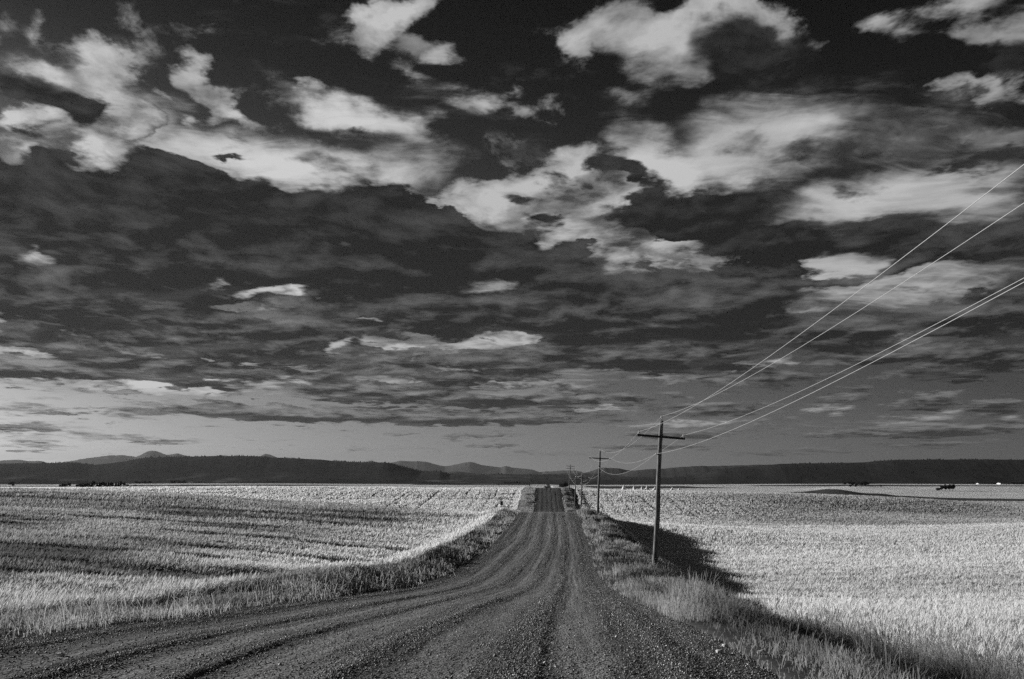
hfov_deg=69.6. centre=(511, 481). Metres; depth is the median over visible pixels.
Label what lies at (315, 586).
grass
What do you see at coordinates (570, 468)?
utility pole
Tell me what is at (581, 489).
utility pole
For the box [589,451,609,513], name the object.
utility pole
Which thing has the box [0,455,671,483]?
hills
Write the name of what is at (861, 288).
power wire
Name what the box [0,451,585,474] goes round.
hills
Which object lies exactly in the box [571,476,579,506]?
utility pole
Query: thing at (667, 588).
grass
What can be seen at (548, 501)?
road
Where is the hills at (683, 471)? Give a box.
[536,464,769,477]
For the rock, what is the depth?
8.57 m
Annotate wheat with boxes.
[0,485,524,511]
[0,487,503,619]
[573,487,1023,528]
[609,516,1023,678]
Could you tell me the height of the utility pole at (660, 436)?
9.193 m
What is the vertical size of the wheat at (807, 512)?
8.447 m
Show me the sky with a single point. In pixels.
(524, 234)
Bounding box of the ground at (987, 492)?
[0,483,1023,678]
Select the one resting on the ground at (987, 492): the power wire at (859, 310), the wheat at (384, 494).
the wheat at (384, 494)
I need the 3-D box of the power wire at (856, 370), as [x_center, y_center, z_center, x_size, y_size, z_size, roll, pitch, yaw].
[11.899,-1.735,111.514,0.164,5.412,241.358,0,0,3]
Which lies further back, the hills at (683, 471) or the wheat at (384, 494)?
the hills at (683, 471)
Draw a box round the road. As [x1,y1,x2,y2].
[0,488,778,678]
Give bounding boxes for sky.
[0,0,1023,471]
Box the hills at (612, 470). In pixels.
[447,468,632,474]
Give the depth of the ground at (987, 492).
401.00 m
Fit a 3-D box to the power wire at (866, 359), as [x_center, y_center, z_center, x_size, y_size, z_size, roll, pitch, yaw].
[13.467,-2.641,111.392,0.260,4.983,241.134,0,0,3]
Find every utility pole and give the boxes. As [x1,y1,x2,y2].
[567,464,574,488]
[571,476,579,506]
[575,472,588,507]
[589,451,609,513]
[637,415,684,565]
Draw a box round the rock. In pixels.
[56,652,65,656]
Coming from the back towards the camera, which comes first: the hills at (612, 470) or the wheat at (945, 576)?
the hills at (612, 470)
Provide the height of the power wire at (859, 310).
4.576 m
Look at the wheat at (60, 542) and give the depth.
49.22 m
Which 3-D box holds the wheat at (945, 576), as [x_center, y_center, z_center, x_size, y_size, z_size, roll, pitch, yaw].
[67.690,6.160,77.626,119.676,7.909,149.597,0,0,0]
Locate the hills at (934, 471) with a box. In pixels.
[0,458,1023,484]
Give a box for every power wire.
[566,164,1023,466]
[569,282,1023,483]
[576,203,1023,475]
[577,278,1023,476]
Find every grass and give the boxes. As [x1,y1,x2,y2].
[0,487,535,642]
[560,487,1023,678]

